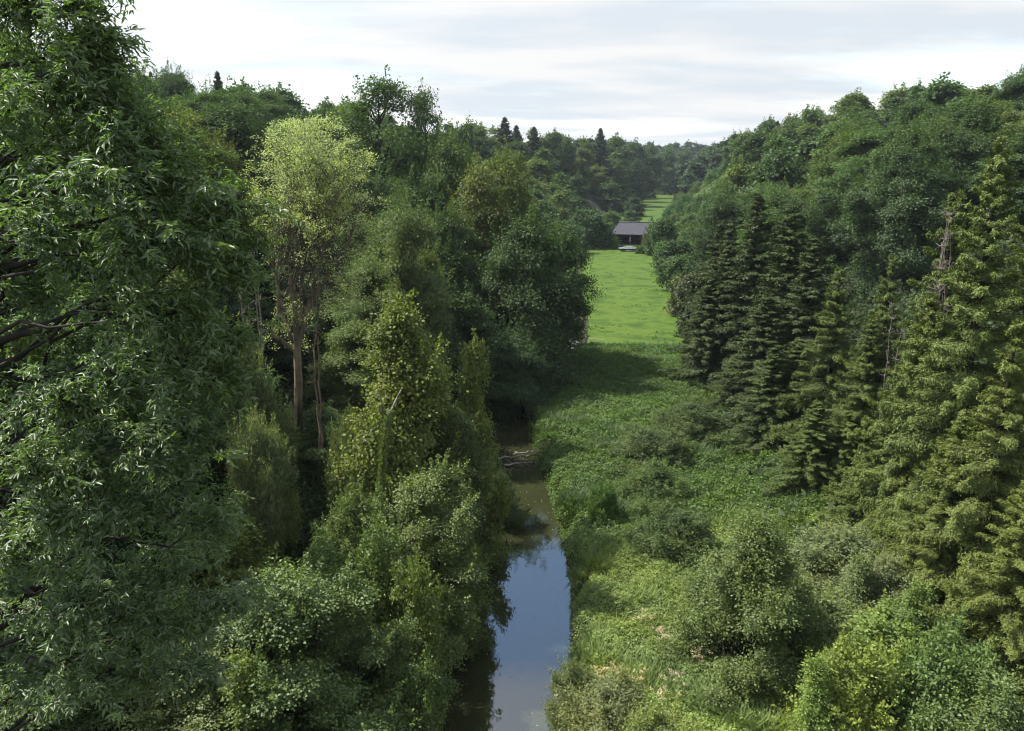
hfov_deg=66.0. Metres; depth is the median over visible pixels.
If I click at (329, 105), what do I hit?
broadleaf tree
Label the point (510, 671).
river
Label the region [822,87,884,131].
broadleaf tree
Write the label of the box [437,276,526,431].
broadleaf tree
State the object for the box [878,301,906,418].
dead tree
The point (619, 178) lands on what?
broadleaf tree
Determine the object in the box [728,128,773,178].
broadleaf tree
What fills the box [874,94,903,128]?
broadleaf tree
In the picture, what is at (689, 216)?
hedge bush
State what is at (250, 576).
sapling
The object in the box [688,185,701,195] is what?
slope bush
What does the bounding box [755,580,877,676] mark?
shrub
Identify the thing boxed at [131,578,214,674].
sapling
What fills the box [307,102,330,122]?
broadleaf tree
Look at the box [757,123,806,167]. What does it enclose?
broadleaf tree
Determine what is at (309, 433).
broadleaf tree
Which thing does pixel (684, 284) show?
hedge bush
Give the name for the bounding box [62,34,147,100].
broadleaf tree
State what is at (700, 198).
hedge bush
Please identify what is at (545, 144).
broadleaf tree
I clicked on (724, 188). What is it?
broadleaf tree
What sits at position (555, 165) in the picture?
broadleaf tree
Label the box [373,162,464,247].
broadleaf tree
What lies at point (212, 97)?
broadleaf tree
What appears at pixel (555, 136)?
broadleaf tree
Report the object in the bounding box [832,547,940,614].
shrub
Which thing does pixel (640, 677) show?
flower heads
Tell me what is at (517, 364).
broadleaf tree
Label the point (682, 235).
hedge bush
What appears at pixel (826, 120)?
broadleaf tree
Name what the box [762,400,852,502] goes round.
spruce tree
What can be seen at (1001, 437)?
spruce tree
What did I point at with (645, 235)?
hedge bush
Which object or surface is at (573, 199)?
broadleaf tree
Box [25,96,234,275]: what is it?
broadleaf tree
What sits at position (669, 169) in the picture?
broadleaf tree
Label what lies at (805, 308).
spruce tree
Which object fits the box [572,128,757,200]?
woodland
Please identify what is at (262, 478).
shrub
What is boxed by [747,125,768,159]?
broadleaf tree
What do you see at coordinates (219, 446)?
shrub
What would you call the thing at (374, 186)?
broadleaf tree
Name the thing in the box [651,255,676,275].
hedge bush
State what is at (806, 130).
broadleaf tree
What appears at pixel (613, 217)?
bushy tree
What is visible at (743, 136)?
broadleaf tree
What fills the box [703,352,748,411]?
spruce tree
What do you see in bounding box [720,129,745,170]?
broadleaf tree
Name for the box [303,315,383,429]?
broadleaf tree
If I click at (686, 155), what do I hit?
broadleaf tree
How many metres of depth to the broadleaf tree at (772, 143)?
192.26 m
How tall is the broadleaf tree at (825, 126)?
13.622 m
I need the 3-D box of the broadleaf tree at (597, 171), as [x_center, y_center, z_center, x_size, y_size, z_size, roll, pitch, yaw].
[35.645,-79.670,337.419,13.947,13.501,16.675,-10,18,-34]
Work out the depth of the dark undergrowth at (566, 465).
61.88 m
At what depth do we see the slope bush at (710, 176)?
319.43 m
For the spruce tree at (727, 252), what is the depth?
83.42 m
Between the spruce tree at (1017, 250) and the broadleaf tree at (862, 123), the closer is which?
the spruce tree at (1017, 250)
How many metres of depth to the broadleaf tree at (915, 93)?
204.32 m
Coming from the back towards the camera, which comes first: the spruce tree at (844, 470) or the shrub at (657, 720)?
the spruce tree at (844, 470)
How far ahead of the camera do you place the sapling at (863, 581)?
37.04 m
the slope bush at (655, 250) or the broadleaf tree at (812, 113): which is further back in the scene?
the broadleaf tree at (812, 113)
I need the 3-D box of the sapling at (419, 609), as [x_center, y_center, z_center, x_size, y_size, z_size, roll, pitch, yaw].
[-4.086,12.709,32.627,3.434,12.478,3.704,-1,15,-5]
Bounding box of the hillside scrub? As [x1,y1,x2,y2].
[657,172,724,255]
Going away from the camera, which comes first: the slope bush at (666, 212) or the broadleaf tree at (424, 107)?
the broadleaf tree at (424, 107)
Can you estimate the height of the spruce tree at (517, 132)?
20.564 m
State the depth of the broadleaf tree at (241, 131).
82.01 m
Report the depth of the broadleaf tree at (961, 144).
98.62 m
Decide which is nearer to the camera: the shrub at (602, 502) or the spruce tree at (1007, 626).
the spruce tree at (1007, 626)
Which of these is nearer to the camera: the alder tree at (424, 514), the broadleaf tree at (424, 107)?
the alder tree at (424, 514)
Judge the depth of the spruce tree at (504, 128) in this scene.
286.78 m
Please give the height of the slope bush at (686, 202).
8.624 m
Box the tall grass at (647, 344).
[574,340,683,355]
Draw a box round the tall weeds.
[562,472,839,730]
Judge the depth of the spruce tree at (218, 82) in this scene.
139.72 m
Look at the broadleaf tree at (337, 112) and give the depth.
173.46 m
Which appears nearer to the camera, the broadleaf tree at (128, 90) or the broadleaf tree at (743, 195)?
the broadleaf tree at (128, 90)
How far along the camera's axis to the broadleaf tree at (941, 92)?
159.17 m
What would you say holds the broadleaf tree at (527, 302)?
on the ground at (594, 201)
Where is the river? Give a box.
[420,341,583,730]
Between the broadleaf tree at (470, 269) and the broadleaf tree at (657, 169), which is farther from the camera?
the broadleaf tree at (657, 169)
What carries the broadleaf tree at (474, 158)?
on the ground at (594, 201)
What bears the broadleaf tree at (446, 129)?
on the ground at (594, 201)
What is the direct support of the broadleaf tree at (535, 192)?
on the ground at (594, 201)
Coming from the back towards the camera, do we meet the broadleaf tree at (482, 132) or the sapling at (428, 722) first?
the broadleaf tree at (482, 132)
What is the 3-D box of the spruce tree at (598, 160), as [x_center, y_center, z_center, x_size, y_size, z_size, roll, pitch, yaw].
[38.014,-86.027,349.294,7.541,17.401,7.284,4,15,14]
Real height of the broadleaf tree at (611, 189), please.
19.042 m
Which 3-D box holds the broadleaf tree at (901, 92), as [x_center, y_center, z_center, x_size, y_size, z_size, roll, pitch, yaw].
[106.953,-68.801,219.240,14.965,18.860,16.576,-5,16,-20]
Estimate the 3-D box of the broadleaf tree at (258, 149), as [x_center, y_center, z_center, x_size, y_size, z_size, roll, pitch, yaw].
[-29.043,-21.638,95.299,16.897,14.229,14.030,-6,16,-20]
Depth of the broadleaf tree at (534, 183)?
252.72 m
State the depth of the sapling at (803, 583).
36.64 m
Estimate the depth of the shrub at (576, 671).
33.81 m
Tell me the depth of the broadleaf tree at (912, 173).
85.77 m
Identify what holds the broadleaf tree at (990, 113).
on the ground at (594, 201)
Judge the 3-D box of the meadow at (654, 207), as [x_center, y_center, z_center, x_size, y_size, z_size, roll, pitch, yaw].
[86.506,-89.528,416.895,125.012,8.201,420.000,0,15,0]
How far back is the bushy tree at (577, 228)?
196.76 m
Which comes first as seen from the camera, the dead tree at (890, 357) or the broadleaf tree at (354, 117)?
the dead tree at (890, 357)
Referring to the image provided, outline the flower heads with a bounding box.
[589,578,733,710]
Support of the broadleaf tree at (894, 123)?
on the ground at (594, 201)
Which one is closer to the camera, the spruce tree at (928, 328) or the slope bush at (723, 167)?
the spruce tree at (928, 328)
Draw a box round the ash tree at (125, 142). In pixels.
[0,0,314,730]
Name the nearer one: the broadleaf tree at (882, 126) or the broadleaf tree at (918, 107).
the broadleaf tree at (918, 107)
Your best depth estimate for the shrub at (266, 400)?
45.47 m
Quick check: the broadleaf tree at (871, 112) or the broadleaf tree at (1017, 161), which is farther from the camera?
the broadleaf tree at (871, 112)
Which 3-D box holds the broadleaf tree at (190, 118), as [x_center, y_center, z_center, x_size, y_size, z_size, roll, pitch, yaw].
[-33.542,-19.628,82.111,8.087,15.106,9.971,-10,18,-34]
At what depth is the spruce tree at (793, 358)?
59.53 m
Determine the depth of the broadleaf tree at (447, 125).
265.99 m
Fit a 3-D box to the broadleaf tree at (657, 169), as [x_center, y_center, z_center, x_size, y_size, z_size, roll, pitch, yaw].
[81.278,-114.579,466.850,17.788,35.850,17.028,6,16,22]
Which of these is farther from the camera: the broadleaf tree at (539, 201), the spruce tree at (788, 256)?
the broadleaf tree at (539, 201)
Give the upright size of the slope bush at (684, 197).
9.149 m
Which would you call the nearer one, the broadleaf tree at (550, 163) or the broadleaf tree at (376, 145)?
the broadleaf tree at (376, 145)
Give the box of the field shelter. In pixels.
[619,246,635,251]
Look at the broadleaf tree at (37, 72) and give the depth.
54.42 m
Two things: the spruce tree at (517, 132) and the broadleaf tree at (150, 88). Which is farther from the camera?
the spruce tree at (517, 132)
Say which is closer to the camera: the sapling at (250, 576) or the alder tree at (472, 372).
the sapling at (250, 576)
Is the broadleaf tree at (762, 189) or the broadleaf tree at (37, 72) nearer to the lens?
the broadleaf tree at (37, 72)
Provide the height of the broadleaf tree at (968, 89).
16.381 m
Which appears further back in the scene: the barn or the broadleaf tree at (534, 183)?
the broadleaf tree at (534, 183)
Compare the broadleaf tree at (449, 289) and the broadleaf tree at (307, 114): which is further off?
the broadleaf tree at (307, 114)
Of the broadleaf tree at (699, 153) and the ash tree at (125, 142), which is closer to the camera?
the ash tree at (125, 142)
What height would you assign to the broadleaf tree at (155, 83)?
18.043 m
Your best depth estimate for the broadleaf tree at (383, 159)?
103.43 m
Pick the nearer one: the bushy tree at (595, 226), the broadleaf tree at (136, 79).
the broadleaf tree at (136, 79)
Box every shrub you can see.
[158,492,299,597]
[169,389,247,489]
[200,311,304,471]
[219,399,308,559]
[321,398,395,533]
[539,654,599,730]
[552,660,652,730]
[582,477,622,530]
[594,421,697,474]
[606,689,713,730]
[614,452,694,515]
[620,498,735,572]
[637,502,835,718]
[645,394,730,448]
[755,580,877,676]
[762,623,916,730]
[782,515,890,607]
[822,588,965,714]
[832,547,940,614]
[882,605,1023,730]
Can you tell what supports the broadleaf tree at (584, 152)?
on the ground at (594, 201)
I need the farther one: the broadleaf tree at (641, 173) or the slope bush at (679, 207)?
the broadleaf tree at (641, 173)
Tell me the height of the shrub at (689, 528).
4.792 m
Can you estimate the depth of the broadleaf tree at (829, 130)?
154.77 m
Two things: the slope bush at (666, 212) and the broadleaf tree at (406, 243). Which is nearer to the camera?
the broadleaf tree at (406, 243)
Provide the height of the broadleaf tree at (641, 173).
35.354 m
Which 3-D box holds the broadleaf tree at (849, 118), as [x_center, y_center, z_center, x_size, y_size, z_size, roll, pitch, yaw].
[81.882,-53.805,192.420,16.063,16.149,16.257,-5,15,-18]
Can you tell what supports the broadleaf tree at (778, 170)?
on the ground at (594, 201)
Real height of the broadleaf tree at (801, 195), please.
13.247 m
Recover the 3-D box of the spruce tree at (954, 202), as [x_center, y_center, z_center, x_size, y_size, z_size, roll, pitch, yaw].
[23.288,0.760,44.332,8.148,20.997,9.737,-1,15,-4]
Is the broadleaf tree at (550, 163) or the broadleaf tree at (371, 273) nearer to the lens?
the broadleaf tree at (371, 273)
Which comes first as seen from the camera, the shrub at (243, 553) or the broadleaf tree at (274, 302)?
the shrub at (243, 553)
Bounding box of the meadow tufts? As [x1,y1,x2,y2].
[580,250,679,341]
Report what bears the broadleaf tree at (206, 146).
on the ground at (594, 201)
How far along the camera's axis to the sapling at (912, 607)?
33.41 m
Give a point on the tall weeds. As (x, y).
(654, 593)
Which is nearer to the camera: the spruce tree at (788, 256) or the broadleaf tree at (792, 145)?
the spruce tree at (788, 256)
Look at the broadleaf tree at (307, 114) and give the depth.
199.39 m
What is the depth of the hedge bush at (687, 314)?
105.18 m
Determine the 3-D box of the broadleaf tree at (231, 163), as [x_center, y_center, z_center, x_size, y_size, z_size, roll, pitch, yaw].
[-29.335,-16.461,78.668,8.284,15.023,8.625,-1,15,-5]
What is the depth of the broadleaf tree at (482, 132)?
253.71 m
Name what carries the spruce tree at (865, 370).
on the ground at (594, 201)
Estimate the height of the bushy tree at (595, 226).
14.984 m
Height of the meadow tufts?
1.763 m
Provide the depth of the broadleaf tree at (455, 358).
69.70 m
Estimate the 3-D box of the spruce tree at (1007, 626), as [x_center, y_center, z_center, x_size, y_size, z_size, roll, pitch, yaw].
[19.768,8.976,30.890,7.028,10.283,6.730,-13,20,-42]
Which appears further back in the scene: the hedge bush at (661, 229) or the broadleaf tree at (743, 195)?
the hedge bush at (661, 229)
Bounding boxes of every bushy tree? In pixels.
[541,204,565,233]
[555,217,591,251]
[567,206,620,249]
[601,207,634,238]
[608,236,619,248]
[622,195,647,216]
[623,208,641,221]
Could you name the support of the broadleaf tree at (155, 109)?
on the ground at (594, 201)
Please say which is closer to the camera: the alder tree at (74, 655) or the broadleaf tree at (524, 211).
the alder tree at (74, 655)
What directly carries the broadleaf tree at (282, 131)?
on the ground at (594, 201)
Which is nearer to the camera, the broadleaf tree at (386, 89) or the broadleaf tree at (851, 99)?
the broadleaf tree at (386, 89)
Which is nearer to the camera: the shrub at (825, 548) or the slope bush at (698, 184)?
the shrub at (825, 548)
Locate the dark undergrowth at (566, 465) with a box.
[525,344,832,556]
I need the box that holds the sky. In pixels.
[1,0,1023,146]
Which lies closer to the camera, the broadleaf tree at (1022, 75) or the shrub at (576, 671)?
the shrub at (576, 671)
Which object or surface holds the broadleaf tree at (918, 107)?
on the ground at (594, 201)
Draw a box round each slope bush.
[652,240,673,257]
[661,209,673,219]
[665,202,676,210]
[668,212,681,223]
[671,192,682,201]
[671,200,685,214]
[679,193,695,204]
[681,201,694,216]
[682,201,700,218]
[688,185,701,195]
[695,181,702,187]
[697,200,710,210]
[703,170,720,187]
[711,181,723,195]
[717,164,727,175]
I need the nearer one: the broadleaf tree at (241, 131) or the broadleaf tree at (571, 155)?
the broadleaf tree at (241, 131)
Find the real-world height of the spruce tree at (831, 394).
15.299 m
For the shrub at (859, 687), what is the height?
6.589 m
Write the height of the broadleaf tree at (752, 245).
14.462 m
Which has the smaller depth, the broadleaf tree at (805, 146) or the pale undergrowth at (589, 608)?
the pale undergrowth at (589, 608)
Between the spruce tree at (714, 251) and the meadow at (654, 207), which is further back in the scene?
the meadow at (654, 207)
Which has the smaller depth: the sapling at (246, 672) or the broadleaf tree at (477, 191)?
the sapling at (246, 672)
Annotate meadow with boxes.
[578,247,682,344]
[605,190,673,245]
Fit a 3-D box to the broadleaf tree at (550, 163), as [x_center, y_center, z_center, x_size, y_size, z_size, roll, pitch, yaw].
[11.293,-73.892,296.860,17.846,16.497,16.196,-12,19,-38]
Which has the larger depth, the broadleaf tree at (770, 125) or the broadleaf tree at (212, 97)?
the broadleaf tree at (770, 125)
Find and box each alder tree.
[0,553,200,730]
[102,631,303,730]
[201,535,428,730]
[265,594,466,730]
[299,475,403,649]
[349,447,502,671]
[394,392,511,584]
[436,530,497,660]
[452,328,516,562]
[486,439,532,531]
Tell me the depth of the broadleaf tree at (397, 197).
85.27 m
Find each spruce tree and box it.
[213,71,225,94]
[493,117,517,165]
[511,125,527,164]
[525,126,541,159]
[587,128,616,181]
[593,151,601,180]
[658,272,733,394]
[680,223,746,366]
[683,220,740,360]
[701,193,781,382]
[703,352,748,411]
[708,293,787,427]
[713,204,837,378]
[718,344,799,456]
[735,338,832,452]
[746,235,857,400]
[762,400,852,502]
[768,266,869,459]
[785,411,869,492]
[813,412,914,538]
[825,314,893,481]
[827,292,955,537]
[832,254,904,448]
[841,188,981,524]
[854,134,1023,556]
[868,409,1008,624]
[887,317,1023,634]
[896,499,965,619]
[915,480,1023,723]
[922,221,1023,531]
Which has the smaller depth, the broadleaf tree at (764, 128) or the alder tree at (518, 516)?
the alder tree at (518, 516)
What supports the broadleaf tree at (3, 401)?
on the ground at (594, 201)
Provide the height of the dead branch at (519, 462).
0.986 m
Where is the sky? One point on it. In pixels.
(663, 72)
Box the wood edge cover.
[702,221,1023,669]
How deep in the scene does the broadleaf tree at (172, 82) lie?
140.10 m
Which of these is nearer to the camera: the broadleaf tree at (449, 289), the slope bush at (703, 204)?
the broadleaf tree at (449, 289)
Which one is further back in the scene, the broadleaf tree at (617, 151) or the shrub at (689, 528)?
the broadleaf tree at (617, 151)
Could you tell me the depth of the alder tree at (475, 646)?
39.21 m
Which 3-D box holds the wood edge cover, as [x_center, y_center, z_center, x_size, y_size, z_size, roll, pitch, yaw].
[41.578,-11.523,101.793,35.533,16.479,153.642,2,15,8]
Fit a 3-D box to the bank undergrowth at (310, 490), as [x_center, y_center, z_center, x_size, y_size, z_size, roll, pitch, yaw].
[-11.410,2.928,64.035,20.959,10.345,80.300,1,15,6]
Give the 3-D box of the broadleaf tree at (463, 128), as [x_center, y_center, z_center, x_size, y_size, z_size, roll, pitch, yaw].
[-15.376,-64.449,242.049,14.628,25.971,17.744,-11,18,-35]
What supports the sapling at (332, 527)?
on the ground at (594, 201)
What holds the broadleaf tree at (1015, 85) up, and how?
on the ground at (594, 201)
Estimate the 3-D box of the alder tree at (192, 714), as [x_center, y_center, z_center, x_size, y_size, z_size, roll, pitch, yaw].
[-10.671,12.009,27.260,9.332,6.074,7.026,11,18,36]
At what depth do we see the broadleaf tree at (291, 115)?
153.08 m
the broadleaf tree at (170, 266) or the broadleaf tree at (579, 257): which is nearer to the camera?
the broadleaf tree at (170, 266)
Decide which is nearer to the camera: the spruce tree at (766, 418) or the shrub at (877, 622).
the shrub at (877, 622)
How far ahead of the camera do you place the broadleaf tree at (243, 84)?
159.75 m
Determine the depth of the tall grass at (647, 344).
98.17 m
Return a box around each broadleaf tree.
[0,18,29,72]
[0,20,53,64]
[0,27,83,209]
[0,149,198,554]
[0,247,55,441]
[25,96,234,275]
[39,201,233,422]
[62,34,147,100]
[85,144,235,374]
[123,60,174,121]
[126,80,165,125]
[129,65,171,108]
[134,66,168,111]
[151,57,203,99]
[155,99,264,263]
[161,90,197,120]
[164,101,209,137]
[167,92,307,209]
[170,74,257,163]
[195,234,276,350]
[203,123,260,210]
[205,174,299,318]
[219,81,281,135]
[226,76,257,100]
[240,125,305,205]
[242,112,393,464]
[250,83,309,129]
[252,302,326,375]
[255,179,368,338]
[256,114,351,186]
[267,80,322,129]
[267,112,318,188]
[272,92,302,119]
[282,399,372,478]
[289,171,377,295]
[298,105,313,122]
[302,118,345,156]
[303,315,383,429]
[305,221,486,408]
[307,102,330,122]
[307,108,347,147]
[311,95,383,140]
[317,96,335,110]
[317,245,394,404]
[324,64,441,209]
[326,94,355,145]
[327,149,413,294]
[347,122,399,160]
[351,146,394,177]
[360,185,475,325]
[363,170,450,249]
[372,109,408,137]
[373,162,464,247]
[377,191,457,424]
[380,113,411,143]
[383,255,477,372]
[389,77,459,192]
[410,110,490,291]
[427,190,489,336]
[437,127,466,159]
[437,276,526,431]
[442,122,451,130]
[443,149,517,322]
[448,115,484,159]
[459,193,594,390]
[467,134,545,322]
[469,119,486,138]
[469,134,498,169]
[469,152,488,177]
[473,121,502,157]
[480,318,558,422]
[485,124,500,140]
[495,208,606,375]
[498,137,540,183]
[501,193,543,226]
[517,154,555,195]
[522,203,552,238]
[523,128,539,152]
[523,174,551,202]
[523,197,555,235]
[527,184,554,219]
[531,147,562,183]
[537,131,563,172]
[537,152,559,176]
[543,127,569,173]
[546,175,572,219]
[547,171,581,205]
[547,189,572,224]
[561,134,575,175]
[564,144,577,172]
[566,193,583,213]
[567,171,590,210]
[569,157,593,187]
[575,135,595,180]
[584,164,614,193]
[593,178,627,212]
[604,132,634,187]
[605,161,623,184]
[608,164,636,197]
[626,136,652,197]
[639,141,665,198]
[649,144,678,194]
[670,146,693,187]
[679,183,770,288]
[690,178,738,252]
[692,149,706,159]
[699,200,846,304]
[716,149,753,199]
[718,136,742,166]
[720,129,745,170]
[728,128,753,164]
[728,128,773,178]
[728,130,770,180]
[730,185,768,246]
[734,180,785,206]
[734,217,785,250]
[736,139,803,200]
[741,174,831,253]
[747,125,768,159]
[748,132,795,185]
[757,117,782,133]
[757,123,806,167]
[759,134,810,170]
[768,112,801,136]
[784,104,823,139]
[786,183,835,255]
[788,131,831,187]
[791,121,822,141]
[795,135,829,171]
[800,118,880,205]
[802,103,824,128]
[802,113,850,182]
[807,121,890,223]
[808,152,878,261]
[812,117,841,137]
[821,100,840,130]
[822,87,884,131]
[822,106,890,160]
[823,112,871,136]
[823,129,967,301]
[831,102,881,125]
[840,106,970,265]
[870,115,899,144]
[872,82,911,118]
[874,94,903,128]
[876,93,941,149]
[886,105,908,131]
[902,105,1003,231]
[905,71,967,116]
[905,74,932,117]
[910,91,1012,217]
[924,83,985,108]
[924,93,1022,157]
[942,91,989,124]
[949,131,1023,232]
[974,83,996,98]
[980,64,1023,153]
[984,68,1023,156]
[987,98,1023,148]
[998,107,1023,181]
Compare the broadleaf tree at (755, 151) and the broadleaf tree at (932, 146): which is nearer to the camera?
the broadleaf tree at (932, 146)
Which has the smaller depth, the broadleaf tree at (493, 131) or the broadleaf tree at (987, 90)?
the broadleaf tree at (987, 90)
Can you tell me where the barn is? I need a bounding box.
[612,222,651,244]
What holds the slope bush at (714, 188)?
on the ground at (594, 201)
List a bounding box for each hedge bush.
[634,244,644,253]
[641,214,678,255]
[641,230,650,245]
[648,237,695,268]
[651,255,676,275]
[653,250,702,291]
[662,268,704,316]
[671,290,701,338]
[675,210,701,232]
[678,225,698,239]
[688,193,711,209]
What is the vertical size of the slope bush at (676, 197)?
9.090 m
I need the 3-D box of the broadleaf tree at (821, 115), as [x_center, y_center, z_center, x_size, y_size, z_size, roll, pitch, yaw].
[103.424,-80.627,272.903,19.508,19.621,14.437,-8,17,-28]
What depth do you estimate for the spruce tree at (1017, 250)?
40.59 m
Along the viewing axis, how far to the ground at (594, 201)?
49.89 m
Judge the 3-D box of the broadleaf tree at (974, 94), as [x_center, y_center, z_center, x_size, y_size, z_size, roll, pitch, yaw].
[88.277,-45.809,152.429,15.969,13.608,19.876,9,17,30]
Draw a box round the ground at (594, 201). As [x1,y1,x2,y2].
[0,153,1023,730]
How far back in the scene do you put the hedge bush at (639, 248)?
198.05 m
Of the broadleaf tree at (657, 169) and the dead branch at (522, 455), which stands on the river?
the dead branch at (522, 455)
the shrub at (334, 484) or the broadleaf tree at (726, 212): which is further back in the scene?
the broadleaf tree at (726, 212)
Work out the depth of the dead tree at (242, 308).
47.33 m
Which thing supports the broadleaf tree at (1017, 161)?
on the ground at (594, 201)
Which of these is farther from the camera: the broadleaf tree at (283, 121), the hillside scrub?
the hillside scrub
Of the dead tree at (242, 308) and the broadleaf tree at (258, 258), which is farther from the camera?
the broadleaf tree at (258, 258)
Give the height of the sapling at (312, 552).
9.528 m
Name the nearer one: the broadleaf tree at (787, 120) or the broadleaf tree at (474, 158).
the broadleaf tree at (474, 158)
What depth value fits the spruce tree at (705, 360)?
80.74 m
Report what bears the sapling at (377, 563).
on the ground at (594, 201)
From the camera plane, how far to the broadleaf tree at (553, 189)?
243.24 m
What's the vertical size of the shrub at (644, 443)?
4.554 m
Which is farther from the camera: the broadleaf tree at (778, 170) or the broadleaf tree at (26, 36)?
the broadleaf tree at (778, 170)
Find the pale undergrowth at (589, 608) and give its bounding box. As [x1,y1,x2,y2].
[557,492,941,730]
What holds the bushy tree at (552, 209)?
on the ground at (594, 201)
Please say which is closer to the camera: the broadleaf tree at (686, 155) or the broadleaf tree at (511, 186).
the broadleaf tree at (511, 186)
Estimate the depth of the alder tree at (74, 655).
26.17 m
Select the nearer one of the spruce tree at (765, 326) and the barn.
the spruce tree at (765, 326)
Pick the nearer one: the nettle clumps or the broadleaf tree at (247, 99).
the nettle clumps
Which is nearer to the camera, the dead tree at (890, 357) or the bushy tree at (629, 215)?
the dead tree at (890, 357)
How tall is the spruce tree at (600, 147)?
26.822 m
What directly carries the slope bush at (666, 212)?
on the ground at (594, 201)
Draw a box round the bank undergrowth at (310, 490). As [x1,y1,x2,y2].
[1,306,467,730]
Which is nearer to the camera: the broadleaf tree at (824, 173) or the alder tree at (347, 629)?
the alder tree at (347, 629)
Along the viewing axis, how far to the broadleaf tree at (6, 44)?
70.24 m
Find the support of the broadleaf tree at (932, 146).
on the ground at (594, 201)
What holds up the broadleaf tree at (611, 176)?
on the ground at (594, 201)
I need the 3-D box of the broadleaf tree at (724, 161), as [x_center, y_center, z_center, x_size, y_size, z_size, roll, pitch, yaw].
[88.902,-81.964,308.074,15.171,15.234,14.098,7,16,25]
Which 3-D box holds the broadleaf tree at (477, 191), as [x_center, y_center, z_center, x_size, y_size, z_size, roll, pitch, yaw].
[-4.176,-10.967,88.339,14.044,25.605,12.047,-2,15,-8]
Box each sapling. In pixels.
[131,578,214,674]
[213,634,290,730]
[219,542,319,717]
[297,517,351,656]
[306,511,345,567]
[352,499,421,682]
[371,527,454,730]
[396,642,451,730]
[775,570,816,662]
[780,646,834,730]
[835,545,878,614]
[885,577,937,643]
[909,653,1023,730]
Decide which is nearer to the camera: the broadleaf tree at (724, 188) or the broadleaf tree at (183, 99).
the broadleaf tree at (183, 99)
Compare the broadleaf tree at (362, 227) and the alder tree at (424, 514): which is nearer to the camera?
the alder tree at (424, 514)
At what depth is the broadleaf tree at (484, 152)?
247.08 m
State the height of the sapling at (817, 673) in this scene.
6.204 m
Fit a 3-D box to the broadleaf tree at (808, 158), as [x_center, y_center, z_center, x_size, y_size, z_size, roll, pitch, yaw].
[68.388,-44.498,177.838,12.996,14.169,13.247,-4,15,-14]
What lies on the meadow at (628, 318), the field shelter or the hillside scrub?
the field shelter
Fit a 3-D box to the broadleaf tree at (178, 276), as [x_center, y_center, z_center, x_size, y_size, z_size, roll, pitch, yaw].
[-22.336,-3.256,45.979,12.121,14.270,11.081,-2,15,-6]
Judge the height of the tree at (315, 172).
23.062 m
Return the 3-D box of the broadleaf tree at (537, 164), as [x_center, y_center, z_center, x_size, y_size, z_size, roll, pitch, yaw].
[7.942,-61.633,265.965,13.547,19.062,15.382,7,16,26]
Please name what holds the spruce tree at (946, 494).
on the ground at (594, 201)
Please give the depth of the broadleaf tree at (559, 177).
274.51 m
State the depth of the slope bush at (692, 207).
235.47 m
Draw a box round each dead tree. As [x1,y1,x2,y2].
[224,191,271,427]
[304,244,323,485]
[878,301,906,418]
[916,209,959,449]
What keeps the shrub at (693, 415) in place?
on the ground at (594, 201)
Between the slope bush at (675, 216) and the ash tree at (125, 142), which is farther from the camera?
the slope bush at (675, 216)
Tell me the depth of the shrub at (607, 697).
31.38 m
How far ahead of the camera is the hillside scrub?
304.35 m
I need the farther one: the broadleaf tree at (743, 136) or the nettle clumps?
the broadleaf tree at (743, 136)
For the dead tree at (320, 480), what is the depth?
48.63 m
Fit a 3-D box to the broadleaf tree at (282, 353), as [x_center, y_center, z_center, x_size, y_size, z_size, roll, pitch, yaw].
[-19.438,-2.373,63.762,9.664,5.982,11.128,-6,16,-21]
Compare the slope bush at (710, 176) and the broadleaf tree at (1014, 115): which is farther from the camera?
the slope bush at (710, 176)
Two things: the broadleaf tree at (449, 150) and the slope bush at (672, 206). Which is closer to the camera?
the broadleaf tree at (449, 150)
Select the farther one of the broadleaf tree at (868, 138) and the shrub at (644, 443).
the broadleaf tree at (868, 138)
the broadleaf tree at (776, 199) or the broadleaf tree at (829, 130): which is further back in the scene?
the broadleaf tree at (829, 130)
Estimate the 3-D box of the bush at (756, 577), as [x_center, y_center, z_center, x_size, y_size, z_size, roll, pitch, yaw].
[10.576,10.677,35.240,9.062,9.554,8.325,-4,15,-17]
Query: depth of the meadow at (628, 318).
131.40 m
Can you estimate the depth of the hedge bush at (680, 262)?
139.18 m
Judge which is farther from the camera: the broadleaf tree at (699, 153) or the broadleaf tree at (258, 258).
the broadleaf tree at (699, 153)
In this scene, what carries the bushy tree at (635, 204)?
on the ground at (594, 201)
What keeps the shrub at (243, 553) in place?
on the ground at (594, 201)
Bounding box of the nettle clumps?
[526,346,791,532]
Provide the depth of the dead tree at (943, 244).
42.23 m
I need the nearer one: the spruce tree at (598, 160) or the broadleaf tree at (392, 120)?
the broadleaf tree at (392, 120)
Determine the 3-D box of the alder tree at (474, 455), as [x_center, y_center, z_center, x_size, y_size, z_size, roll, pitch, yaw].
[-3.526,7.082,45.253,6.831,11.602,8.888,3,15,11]
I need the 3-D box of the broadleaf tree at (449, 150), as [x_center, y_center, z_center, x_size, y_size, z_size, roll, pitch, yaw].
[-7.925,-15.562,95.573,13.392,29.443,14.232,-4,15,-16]
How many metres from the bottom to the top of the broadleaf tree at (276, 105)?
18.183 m
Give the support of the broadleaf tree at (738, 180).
on the ground at (594, 201)
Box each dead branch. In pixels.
[499,447,542,459]
[504,457,531,465]
[513,446,544,454]
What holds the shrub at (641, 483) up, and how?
on the ground at (594, 201)
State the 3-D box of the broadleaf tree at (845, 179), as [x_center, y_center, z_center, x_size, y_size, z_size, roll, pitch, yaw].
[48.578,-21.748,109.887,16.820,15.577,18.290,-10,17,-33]
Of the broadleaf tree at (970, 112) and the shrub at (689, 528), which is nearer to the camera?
the shrub at (689, 528)

